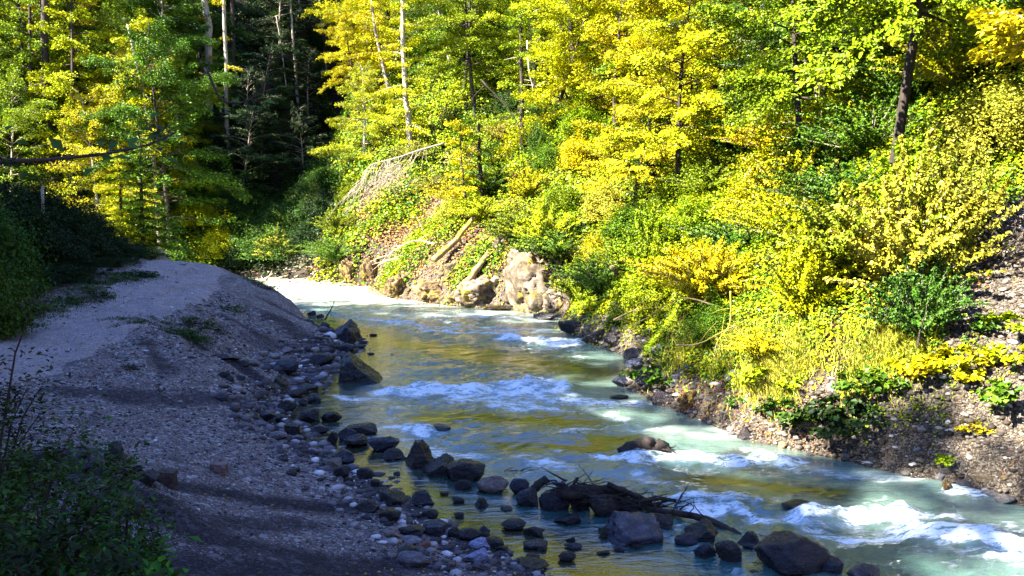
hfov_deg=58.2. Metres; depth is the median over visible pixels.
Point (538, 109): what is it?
bush
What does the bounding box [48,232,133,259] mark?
dark bush
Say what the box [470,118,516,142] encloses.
bush
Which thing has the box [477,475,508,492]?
boulder
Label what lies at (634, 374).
herb
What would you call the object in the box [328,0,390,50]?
beech tree
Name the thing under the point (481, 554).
stone
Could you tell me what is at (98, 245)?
dark bush
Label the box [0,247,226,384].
path
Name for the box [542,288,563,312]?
rock
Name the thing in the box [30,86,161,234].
forest tree
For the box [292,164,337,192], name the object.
bush
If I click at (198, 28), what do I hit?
forest tree
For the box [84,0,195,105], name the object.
forest tree
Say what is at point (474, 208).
bush
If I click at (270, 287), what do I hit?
plant
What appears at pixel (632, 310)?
bare branch
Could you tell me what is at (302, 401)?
boulder
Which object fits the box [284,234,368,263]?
bush
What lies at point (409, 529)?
stone
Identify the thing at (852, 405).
herb
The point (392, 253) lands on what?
bare branch
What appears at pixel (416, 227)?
ground cover
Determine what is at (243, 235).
bush
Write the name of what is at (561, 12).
beech tree
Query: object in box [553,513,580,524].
stone
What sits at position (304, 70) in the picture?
gully tree
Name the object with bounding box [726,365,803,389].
herb
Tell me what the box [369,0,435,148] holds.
tree
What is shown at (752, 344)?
bush
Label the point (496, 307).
rock
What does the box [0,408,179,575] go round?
leafy shrub
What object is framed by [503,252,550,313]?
rock
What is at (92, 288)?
plant
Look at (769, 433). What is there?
stone
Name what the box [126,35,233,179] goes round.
forest tree
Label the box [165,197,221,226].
bush
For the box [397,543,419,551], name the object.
boulder
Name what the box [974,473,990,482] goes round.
stone
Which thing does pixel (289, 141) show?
gully tree
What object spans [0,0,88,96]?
forest tree
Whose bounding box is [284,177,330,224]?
bush
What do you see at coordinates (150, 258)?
dark bush
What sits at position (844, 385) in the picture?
herb
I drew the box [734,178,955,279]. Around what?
bush
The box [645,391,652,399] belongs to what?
stone
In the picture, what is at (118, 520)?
leafy shrub
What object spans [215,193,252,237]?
bush
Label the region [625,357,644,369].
rock
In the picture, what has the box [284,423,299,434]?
boulder
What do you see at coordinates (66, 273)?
dark bush
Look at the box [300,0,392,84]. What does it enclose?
beech tree
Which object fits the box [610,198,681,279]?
bush
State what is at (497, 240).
rock
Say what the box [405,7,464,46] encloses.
beech tree
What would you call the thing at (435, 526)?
boulder
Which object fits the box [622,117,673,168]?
bush
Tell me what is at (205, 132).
bush
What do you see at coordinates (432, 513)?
boulder
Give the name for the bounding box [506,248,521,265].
rock
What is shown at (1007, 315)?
herb
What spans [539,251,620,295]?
bush
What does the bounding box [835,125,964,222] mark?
bush
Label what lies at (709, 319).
bush
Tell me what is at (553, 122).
bush
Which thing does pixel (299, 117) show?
gully tree
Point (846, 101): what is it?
bush
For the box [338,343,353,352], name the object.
boulder
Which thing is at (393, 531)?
stone
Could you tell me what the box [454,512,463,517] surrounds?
boulder
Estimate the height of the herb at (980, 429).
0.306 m
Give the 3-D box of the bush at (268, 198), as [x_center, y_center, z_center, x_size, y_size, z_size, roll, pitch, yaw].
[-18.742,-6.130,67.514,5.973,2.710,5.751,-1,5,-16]
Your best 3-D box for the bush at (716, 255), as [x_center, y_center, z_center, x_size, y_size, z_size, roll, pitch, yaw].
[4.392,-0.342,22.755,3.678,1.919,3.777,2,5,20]
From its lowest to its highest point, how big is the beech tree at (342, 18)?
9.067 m
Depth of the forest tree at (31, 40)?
61.82 m
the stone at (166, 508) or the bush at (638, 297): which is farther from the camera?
the bush at (638, 297)
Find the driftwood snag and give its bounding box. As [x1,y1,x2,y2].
[569,477,577,488]
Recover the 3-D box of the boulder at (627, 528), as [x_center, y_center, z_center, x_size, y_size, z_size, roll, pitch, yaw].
[1.663,3.309,12.551,0.851,0.380,0.724,0,5,0]
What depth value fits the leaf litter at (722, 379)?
17.98 m
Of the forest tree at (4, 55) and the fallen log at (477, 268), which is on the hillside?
the forest tree at (4, 55)
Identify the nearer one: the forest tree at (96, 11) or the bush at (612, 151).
the bush at (612, 151)
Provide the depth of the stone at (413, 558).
10.91 m
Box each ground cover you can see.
[2,1,1023,388]
[180,0,354,279]
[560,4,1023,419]
[563,241,1023,452]
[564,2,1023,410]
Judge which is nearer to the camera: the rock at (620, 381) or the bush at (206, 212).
the rock at (620, 381)
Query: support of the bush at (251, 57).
on the hillside
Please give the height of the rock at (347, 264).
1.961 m
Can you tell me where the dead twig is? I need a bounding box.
[324,297,336,319]
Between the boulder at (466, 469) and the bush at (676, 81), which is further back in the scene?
the bush at (676, 81)
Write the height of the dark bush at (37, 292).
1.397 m
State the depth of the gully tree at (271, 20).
86.00 m
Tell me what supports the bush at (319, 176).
on the hillside
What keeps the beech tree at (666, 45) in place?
on the hillside
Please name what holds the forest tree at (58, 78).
on the hillside
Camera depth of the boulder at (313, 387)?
22.67 m
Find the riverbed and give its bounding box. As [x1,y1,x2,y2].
[265,280,902,561]
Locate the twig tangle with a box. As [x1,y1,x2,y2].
[538,465,695,512]
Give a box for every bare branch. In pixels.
[370,223,436,261]
[372,216,422,269]
[474,80,525,154]
[505,39,552,87]
[606,290,665,321]
[622,296,717,332]
[676,321,740,352]
[711,291,737,361]
[901,305,932,347]
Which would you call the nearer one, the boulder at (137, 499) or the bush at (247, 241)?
the boulder at (137, 499)
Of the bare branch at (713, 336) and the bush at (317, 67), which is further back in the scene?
the bush at (317, 67)
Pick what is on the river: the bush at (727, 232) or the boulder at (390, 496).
the boulder at (390, 496)
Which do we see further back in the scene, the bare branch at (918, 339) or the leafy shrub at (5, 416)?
the bare branch at (918, 339)
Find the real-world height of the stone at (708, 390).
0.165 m
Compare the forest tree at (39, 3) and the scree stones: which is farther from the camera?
the forest tree at (39, 3)
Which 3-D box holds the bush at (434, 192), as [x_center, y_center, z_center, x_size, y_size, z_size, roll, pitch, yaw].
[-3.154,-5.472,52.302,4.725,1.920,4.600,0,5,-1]
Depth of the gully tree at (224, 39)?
69.31 m
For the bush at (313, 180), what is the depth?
62.95 m
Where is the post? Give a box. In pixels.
[41,186,44,224]
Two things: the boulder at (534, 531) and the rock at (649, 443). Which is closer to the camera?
the boulder at (534, 531)
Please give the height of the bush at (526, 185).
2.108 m
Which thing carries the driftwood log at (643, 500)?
on the twig tangle
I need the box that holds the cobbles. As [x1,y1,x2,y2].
[208,312,552,575]
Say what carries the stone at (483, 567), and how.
on the gravel bank
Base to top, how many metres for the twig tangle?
0.943 m
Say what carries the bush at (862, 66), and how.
on the hillside
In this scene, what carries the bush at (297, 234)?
on the hillside
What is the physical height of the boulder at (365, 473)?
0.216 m
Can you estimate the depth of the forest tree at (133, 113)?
57.96 m
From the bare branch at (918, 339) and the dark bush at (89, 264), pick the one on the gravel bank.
the dark bush at (89, 264)
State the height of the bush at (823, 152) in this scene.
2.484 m
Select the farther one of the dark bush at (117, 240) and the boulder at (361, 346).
the dark bush at (117, 240)
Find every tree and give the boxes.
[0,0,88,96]
[0,0,96,195]
[0,0,113,192]
[0,3,33,75]
[0,31,39,165]
[0,63,32,168]
[0,66,73,204]
[0,95,40,194]
[1,0,100,154]
[2,3,89,100]
[4,1,110,79]
[8,0,116,178]
[9,0,111,124]
[16,0,57,189]
[23,0,146,197]
[25,0,69,194]
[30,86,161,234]
[46,5,234,200]
[56,0,105,79]
[56,6,189,167]
[59,16,270,259]
[69,4,156,148]
[72,45,216,226]
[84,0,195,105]
[92,0,170,28]
[92,0,221,81]
[97,143,161,256]
[104,120,192,260]
[110,18,178,248]
[113,0,245,129]
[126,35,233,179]
[134,0,254,98]
[159,51,203,151]
[193,0,210,83]
[194,0,218,116]
[194,59,230,122]
[196,67,285,177]
[197,102,294,233]
[205,38,303,149]
[207,0,242,150]
[210,92,294,187]
[227,0,246,96]
[246,0,321,56]
[260,158,288,204]
[267,101,339,203]
[272,16,298,92]
[276,102,304,157]
[277,0,332,52]
[277,46,336,133]
[278,0,306,102]
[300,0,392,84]
[307,59,400,166]
[313,0,382,114]
[313,0,441,66]
[316,0,332,77]
[317,0,373,54]
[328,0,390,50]
[347,0,410,98]
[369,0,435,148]
[390,0,483,74]
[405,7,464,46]
[409,0,534,115]
[412,0,520,93]
[444,120,490,215]
[451,118,502,201]
[473,0,579,88]
[492,0,694,162]
[497,7,551,154]
[503,1,555,35]
[511,0,638,128]
[545,0,586,69]
[549,0,566,45]
[569,0,630,58]
[573,46,718,208]
[576,0,768,194]
[594,1,691,69]
[595,0,766,154]
[609,1,676,29]
[619,134,675,199]
[651,0,802,112]
[679,0,750,120]
[681,27,749,153]
[686,0,903,142]
[704,0,759,60]
[735,0,925,144]
[743,1,906,95]
[772,77,844,162]
[777,0,969,97]
[782,0,1023,164]
[929,0,1023,72]
[965,4,1023,66]
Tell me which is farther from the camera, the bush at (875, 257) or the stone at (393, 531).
the bush at (875, 257)
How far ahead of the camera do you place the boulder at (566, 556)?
11.74 m
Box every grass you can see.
[23,259,231,355]
[647,299,956,434]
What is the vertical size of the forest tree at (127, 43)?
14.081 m
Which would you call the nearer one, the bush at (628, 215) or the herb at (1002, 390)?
the herb at (1002, 390)
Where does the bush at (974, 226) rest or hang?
on the hillside
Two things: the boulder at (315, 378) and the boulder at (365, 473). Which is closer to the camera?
the boulder at (365, 473)
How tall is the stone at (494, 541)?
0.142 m
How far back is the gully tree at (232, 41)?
80.32 m
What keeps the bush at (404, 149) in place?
on the hillside
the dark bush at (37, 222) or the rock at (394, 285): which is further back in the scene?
the rock at (394, 285)
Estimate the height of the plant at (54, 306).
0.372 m
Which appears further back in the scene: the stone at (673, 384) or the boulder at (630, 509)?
the stone at (673, 384)
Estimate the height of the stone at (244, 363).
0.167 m
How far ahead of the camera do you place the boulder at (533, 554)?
11.80 m
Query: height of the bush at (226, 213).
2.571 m
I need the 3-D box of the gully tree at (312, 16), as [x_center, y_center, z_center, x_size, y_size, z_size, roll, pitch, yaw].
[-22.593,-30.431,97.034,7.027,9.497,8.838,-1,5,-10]
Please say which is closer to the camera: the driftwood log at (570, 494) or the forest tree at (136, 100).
the driftwood log at (570, 494)
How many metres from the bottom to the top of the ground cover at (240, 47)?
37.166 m
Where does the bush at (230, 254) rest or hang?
on the hillside
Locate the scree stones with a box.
[564,196,1023,504]
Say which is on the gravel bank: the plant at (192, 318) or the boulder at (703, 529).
the plant at (192, 318)
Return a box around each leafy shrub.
[0,261,82,549]
[0,387,187,575]
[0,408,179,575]
[0,487,164,575]
[29,513,173,575]
[72,448,165,575]
[122,523,202,575]
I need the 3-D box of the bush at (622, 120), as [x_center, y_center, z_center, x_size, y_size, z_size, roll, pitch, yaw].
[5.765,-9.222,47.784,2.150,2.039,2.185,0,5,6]
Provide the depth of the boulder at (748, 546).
12.06 m
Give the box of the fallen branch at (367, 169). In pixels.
[329,142,443,216]
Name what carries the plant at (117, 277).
on the gravel bank
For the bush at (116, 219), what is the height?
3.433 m
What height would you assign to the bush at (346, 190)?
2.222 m
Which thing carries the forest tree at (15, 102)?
on the hillside
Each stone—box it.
[108,440,125,460]
[148,494,158,499]
[160,506,169,512]
[210,461,228,475]
[215,393,228,399]
[217,353,229,359]
[218,371,229,376]
[228,356,240,360]
[237,359,250,366]
[257,420,266,424]
[259,350,267,355]
[259,411,276,419]
[268,353,280,358]
[270,431,286,437]
[274,414,284,421]
[282,347,291,352]
[292,435,302,439]
[307,396,315,402]
[311,425,329,432]
[383,526,399,537]
[397,551,425,566]
[398,524,425,534]
[401,535,421,543]
[417,546,424,552]
[440,491,448,494]
[462,548,487,563]
[467,565,478,570]
[468,537,489,549]
[478,564,489,570]
[485,536,503,548]
[501,518,525,530]
[518,556,549,569]
[523,538,547,549]
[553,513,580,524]
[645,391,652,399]
[651,347,656,354]
[670,381,676,386]
[671,373,680,379]
[703,387,712,394]
[717,402,726,409]
[724,374,731,382]
[764,430,773,436]
[778,441,787,447]
[917,425,926,432]
[939,466,954,473]
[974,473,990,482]
[995,494,1015,503]
[1001,475,1008,479]
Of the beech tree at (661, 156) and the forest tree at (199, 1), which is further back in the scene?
the forest tree at (199, 1)
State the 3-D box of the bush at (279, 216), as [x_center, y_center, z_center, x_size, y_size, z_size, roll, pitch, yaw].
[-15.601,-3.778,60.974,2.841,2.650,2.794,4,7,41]
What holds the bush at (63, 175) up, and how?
on the hillside
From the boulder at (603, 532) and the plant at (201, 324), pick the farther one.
the plant at (201, 324)
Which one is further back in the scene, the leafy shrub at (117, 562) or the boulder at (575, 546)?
the boulder at (575, 546)
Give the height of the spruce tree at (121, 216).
5.390 m
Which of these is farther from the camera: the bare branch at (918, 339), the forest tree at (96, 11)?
the forest tree at (96, 11)
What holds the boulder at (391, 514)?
on the gravel bank
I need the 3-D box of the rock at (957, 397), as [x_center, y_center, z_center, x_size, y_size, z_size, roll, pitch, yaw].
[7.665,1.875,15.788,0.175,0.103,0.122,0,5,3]
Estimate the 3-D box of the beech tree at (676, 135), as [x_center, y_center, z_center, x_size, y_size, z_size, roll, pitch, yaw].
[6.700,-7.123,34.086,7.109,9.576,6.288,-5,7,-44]
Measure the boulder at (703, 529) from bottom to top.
0.303 m
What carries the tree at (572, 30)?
on the hillside
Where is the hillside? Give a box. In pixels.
[6,0,1023,505]
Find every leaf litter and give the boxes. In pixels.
[0,266,530,575]
[28,7,1023,473]
[192,1,361,282]
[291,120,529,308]
[542,266,1023,498]
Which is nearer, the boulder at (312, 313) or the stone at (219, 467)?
the stone at (219, 467)
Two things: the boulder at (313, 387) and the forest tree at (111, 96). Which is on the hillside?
the forest tree at (111, 96)
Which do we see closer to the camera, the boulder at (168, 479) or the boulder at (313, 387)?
the boulder at (168, 479)
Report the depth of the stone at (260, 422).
17.96 m
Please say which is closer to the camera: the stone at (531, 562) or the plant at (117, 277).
the stone at (531, 562)
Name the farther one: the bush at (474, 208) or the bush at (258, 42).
the bush at (258, 42)
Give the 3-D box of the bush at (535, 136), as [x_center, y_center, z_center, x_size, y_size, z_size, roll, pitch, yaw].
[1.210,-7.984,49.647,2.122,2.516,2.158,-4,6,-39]
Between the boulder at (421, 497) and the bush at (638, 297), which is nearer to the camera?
the boulder at (421, 497)
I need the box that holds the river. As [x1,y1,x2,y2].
[259,280,1023,575]
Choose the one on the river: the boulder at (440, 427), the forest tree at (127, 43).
the boulder at (440, 427)
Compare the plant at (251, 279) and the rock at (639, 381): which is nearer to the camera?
the rock at (639, 381)
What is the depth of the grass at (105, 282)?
24.38 m
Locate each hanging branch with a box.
[0,111,197,182]
[207,51,306,110]
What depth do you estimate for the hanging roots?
17.06 m
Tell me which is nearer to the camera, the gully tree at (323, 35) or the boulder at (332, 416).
the boulder at (332, 416)
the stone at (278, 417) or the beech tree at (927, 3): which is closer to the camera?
the stone at (278, 417)
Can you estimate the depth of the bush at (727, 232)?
26.40 m
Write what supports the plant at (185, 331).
on the gravel bank
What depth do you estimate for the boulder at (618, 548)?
12.09 m
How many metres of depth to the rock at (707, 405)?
19.50 m
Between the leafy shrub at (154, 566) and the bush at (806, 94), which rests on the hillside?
the bush at (806, 94)
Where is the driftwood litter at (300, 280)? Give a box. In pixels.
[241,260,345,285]
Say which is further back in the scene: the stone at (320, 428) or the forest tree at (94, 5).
the forest tree at (94, 5)
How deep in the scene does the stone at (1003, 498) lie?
14.05 m
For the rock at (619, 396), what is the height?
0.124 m
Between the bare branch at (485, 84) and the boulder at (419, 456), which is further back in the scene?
the bare branch at (485, 84)
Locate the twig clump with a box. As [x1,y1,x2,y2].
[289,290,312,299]
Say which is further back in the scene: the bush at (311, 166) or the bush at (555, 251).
the bush at (311, 166)
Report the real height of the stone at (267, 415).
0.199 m
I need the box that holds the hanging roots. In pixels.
[941,220,1023,269]
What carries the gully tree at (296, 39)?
on the hillside
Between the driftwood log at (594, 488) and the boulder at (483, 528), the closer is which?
the boulder at (483, 528)
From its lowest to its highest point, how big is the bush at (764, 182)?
3.123 m
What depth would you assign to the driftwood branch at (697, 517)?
13.21 m
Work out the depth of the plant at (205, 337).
22.74 m
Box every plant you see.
[22,305,49,316]
[34,302,71,311]
[43,295,88,306]
[61,284,115,294]
[82,292,119,301]
[106,273,139,281]
[117,268,161,276]
[123,363,141,370]
[175,327,201,337]
[177,320,213,328]
[179,315,199,322]
[191,333,213,342]
[206,318,222,327]
[213,326,228,333]
[229,304,246,311]
[242,276,258,280]
[251,280,270,285]
[264,284,280,289]
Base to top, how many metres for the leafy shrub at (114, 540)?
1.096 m
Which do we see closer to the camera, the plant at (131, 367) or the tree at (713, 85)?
the plant at (131, 367)
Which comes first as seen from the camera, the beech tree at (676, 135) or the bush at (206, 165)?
the beech tree at (676, 135)
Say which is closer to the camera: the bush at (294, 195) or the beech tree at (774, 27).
the beech tree at (774, 27)
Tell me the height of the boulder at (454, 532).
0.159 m
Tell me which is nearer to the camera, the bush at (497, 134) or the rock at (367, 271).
the rock at (367, 271)
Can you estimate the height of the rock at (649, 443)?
0.525 m
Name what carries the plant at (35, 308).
on the gravel bank
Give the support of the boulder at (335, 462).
on the gravel bank
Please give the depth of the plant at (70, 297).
24.54 m
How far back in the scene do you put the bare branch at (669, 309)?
21.76 m
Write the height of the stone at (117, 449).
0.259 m
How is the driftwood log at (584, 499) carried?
on the boulder at (608, 507)
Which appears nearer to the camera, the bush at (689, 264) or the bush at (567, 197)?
the bush at (689, 264)
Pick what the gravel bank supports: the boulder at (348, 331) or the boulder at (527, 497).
the boulder at (348, 331)
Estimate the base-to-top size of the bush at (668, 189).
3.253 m
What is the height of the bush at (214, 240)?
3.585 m
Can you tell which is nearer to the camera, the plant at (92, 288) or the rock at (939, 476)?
the rock at (939, 476)
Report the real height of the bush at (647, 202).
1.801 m
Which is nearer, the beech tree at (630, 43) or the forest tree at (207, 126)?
the beech tree at (630, 43)
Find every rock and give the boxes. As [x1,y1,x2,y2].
[339,257,355,281]
[359,257,378,281]
[384,272,410,298]
[411,279,442,302]
[437,263,456,282]
[446,292,456,303]
[454,274,499,307]
[483,304,511,310]
[492,236,510,252]
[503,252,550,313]
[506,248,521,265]
[533,312,557,319]
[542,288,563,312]
[558,320,580,333]
[581,329,604,344]
[603,332,620,346]
[609,257,626,277]
[610,394,628,398]
[611,375,628,386]
[617,436,677,453]
[623,348,641,359]
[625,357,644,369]
[633,369,647,385]
[652,390,673,405]
[677,390,696,409]
[702,400,715,412]
[737,426,751,439]
[826,382,835,392]
[935,472,945,479]
[942,480,951,489]
[953,394,963,399]
[956,479,971,486]
[981,490,997,497]
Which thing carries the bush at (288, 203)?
on the hillside
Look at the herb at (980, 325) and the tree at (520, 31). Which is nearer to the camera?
the herb at (980, 325)
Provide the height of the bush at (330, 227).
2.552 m
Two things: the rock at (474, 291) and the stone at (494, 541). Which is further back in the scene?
the rock at (474, 291)
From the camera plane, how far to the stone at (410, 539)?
11.80 m
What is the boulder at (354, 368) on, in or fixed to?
on the river
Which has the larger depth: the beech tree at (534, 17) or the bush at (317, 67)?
the bush at (317, 67)
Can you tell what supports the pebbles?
on the gravel bank
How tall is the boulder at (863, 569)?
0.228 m
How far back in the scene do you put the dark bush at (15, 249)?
23.68 m
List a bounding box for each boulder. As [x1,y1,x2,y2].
[75,459,93,470]
[117,496,146,517]
[140,469,159,485]
[156,467,177,488]
[269,383,280,389]
[273,359,299,375]
[274,377,289,386]
[277,400,296,410]
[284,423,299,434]
[287,389,302,398]
[297,398,307,405]
[298,384,318,391]
[298,408,319,421]
[307,311,315,314]
[308,377,320,380]
[309,353,334,365]
[311,396,320,402]
[320,411,342,422]
[325,457,341,467]
[326,342,338,347]
[327,431,338,443]
[333,319,360,343]
[333,448,354,464]
[333,466,348,477]
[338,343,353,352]
[338,351,382,383]
[338,428,356,440]
[343,477,353,481]
[344,433,367,445]
[347,422,376,434]
[356,467,373,478]
[356,499,379,512]
[357,344,365,347]
[366,436,399,451]
[370,478,379,486]
[379,489,409,504]
[379,507,400,520]
[382,448,405,459]
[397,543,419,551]
[404,529,423,536]
[405,439,433,468]
[411,490,433,505]
[415,539,431,548]
[421,509,438,518]
[423,453,454,476]
[423,519,447,535]
[432,423,450,430]
[446,458,485,481]
[448,527,459,537]
[452,497,464,503]
[454,479,472,490]
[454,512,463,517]
[459,528,482,541]
[474,497,488,508]
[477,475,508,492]
[479,525,490,533]
[495,546,508,550]
[500,505,511,510]
[509,478,529,493]
[515,487,538,506]
[524,526,544,536]
[526,552,539,556]
[537,546,545,551]
[538,488,569,511]
[558,551,575,561]
[564,543,581,549]
[566,537,574,541]
[570,499,589,510]
[588,494,620,516]
[596,550,610,554]
[598,527,609,538]
[604,510,662,546]
[613,546,624,550]
[620,498,641,512]
[631,544,640,549]
[650,512,673,529]
[674,533,697,545]
[684,518,717,542]
[693,543,716,558]
[715,540,741,562]
[737,531,759,544]
[742,543,754,549]
[753,530,829,575]
[781,499,808,509]
[823,555,843,573]
[846,563,879,575]
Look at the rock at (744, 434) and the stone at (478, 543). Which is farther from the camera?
the rock at (744, 434)
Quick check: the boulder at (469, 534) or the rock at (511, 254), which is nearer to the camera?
the boulder at (469, 534)
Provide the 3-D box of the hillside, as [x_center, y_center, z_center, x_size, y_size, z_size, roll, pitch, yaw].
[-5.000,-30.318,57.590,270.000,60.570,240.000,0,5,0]
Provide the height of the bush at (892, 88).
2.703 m
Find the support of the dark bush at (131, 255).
on the gravel bank
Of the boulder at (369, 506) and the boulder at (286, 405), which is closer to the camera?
the boulder at (369, 506)
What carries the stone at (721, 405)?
on the hillside
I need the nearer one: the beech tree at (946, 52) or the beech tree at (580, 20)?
the beech tree at (946, 52)
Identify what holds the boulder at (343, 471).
on the gravel bank
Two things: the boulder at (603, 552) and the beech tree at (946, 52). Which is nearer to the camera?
the boulder at (603, 552)
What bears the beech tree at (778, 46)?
on the hillside
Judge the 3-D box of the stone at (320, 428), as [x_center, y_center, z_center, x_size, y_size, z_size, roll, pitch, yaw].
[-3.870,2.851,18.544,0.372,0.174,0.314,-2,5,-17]
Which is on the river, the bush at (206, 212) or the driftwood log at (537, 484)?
the driftwood log at (537, 484)
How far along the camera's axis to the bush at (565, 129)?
48.14 m
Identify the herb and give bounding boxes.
[617,355,672,385]
[724,394,747,405]
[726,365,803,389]
[743,395,819,423]
[766,407,859,440]
[803,392,881,420]
[811,402,890,429]
[829,363,897,395]
[850,365,912,388]
[884,351,968,374]
[892,355,986,382]
[911,306,1002,332]
[919,339,1001,366]
[934,453,958,466]
[953,415,995,434]
[962,309,1023,332]
[976,378,1023,406]
[978,341,1023,363]
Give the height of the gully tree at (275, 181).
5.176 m
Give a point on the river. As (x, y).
(498, 392)
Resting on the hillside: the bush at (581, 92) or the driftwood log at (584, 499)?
the bush at (581, 92)
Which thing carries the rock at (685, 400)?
on the hillside
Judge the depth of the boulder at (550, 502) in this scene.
13.65 m
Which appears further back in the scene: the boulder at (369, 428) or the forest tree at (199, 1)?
the forest tree at (199, 1)
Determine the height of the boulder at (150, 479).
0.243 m
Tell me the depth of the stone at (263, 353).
26.02 m
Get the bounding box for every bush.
[0,138,76,269]
[0,167,93,224]
[0,190,56,294]
[0,243,64,340]
[0,255,58,299]
[6,146,111,231]
[14,224,101,264]
[31,262,102,285]
[32,166,118,261]
[46,163,89,186]
[47,245,121,276]
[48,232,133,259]
[59,162,110,190]
[60,172,86,206]
[68,166,116,235]
[75,195,141,257]
[81,250,135,267]
[82,181,115,208]
[102,184,130,222]
[113,223,151,246]
[113,237,143,260]
[120,237,158,259]
[121,240,166,256]
[132,210,187,236]
[151,194,188,214]
[160,240,202,262]
[161,143,195,194]
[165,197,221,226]
[184,156,229,202]
[192,210,243,258]
[193,157,218,171]
[196,105,230,146]
[201,36,222,51]
[201,48,246,67]
[210,189,238,206]
[210,197,235,229]
[212,61,231,89]
[213,19,239,31]
[214,101,238,118]
[214,228,249,267]
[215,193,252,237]
[219,167,279,222]
[220,220,260,252]
[226,220,307,260]
[232,139,270,183]
[234,1,261,16]
[235,26,278,47]
[237,188,281,212]
[239,202,281,222]
[242,53,265,67]
[242,225,285,252]
[243,222,304,263]
[252,201,304,236]
[257,91,280,126]
[262,197,299,217]
[266,5,287,28]
[267,92,290,108]
[268,160,299,202]
[269,212,289,231]
[276,219,325,246]
[281,50,298,73]
[283,178,306,202]
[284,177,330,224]
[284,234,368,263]
[287,187,341,215]
[292,152,314,166]
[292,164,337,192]
[294,178,330,213]
[295,52,326,73]
[295,148,344,198]
[297,143,327,181]
[297,168,346,191]
[305,17,330,50]
[306,200,356,235]
[307,139,322,152]
[311,0,332,6]
[312,98,334,132]
[333,174,361,204]
[383,137,434,160]
[405,171,457,189]
[414,175,471,201]
[430,182,462,221]
[436,192,514,223]
[441,167,516,195]
[452,103,483,137]
[469,163,514,177]
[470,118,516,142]
[472,203,579,239]
[478,211,531,244]
[480,79,526,117]
[481,139,512,169]
[498,161,547,200]
[499,222,603,265]
[505,190,582,256]
[517,97,557,120]
[517,118,555,157]
[523,124,563,170]
[529,95,585,129]
[530,161,583,214]
[539,250,589,302]
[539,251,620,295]
[550,77,571,103]
[551,80,617,141]
[556,117,600,169]
[559,75,603,103]
[565,137,640,160]
[569,201,623,266]
[577,173,627,221]
[581,238,640,267]
[586,92,619,116]
[590,164,664,249]
[602,94,636,127]
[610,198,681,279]
[615,98,672,123]
[616,239,680,317]
[619,236,761,304]
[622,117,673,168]
[623,230,757,271]
[625,186,662,216]
[634,247,763,298]
[643,70,692,92]
[645,161,681,198]
[647,132,713,208]
[653,163,726,242]
[655,159,740,196]
[661,122,713,157]
[664,211,761,252]
[674,134,742,176]
[679,276,736,342]
[688,97,746,159]
[692,86,751,125]
[703,110,805,156]
[704,184,832,238]
[705,126,783,227]
[706,102,805,135]
[715,324,784,357]
[721,117,843,210]
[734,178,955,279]
[745,152,893,212]
[746,108,857,177]
[753,208,858,321]
[766,44,790,74]
[773,65,812,107]
[773,89,926,158]
[776,70,895,151]
[782,134,1008,303]
[825,18,897,94]
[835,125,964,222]
[839,33,941,111]
[845,242,989,339]
[869,5,1008,90]
[872,125,1023,278]
[879,7,946,56]
[880,0,1023,45]
[906,34,1023,155]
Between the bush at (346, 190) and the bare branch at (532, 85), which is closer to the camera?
the bare branch at (532, 85)
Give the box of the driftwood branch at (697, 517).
[621,488,740,534]
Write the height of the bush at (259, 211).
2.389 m
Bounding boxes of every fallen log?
[431,210,482,262]
[456,250,494,291]
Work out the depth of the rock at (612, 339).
29.13 m
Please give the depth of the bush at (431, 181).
56.77 m
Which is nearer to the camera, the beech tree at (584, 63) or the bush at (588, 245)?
the bush at (588, 245)
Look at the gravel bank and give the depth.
14.09 m
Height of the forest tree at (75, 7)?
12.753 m
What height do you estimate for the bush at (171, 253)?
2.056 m
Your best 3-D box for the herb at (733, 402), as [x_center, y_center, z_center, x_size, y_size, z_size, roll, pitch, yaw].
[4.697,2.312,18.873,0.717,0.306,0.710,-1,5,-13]
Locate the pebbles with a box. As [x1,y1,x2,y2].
[0,282,520,575]
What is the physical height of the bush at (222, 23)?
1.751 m
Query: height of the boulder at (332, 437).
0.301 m
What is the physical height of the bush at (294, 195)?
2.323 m
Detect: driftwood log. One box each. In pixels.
[529,475,549,491]
[557,483,625,500]
[559,490,618,501]
[581,493,636,504]
[607,481,659,507]
[635,497,676,504]
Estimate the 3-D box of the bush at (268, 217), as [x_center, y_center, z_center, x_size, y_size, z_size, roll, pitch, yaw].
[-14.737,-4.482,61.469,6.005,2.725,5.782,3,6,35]
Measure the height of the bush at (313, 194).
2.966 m
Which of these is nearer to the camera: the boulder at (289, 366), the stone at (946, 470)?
the stone at (946, 470)
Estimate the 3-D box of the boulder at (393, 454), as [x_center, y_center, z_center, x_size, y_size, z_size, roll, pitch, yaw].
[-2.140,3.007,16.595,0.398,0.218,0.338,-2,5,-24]
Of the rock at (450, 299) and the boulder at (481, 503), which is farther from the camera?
the rock at (450, 299)
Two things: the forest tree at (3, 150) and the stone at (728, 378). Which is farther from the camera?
the forest tree at (3, 150)
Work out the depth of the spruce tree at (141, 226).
40.02 m
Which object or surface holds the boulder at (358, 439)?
in the river
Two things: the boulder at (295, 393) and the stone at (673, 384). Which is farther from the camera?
the boulder at (295, 393)
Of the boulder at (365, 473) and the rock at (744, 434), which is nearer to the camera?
the boulder at (365, 473)
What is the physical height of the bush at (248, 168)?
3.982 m
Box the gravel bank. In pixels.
[0,257,532,575]
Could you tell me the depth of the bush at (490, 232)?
41.88 m
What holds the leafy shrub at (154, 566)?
on the gravel bank

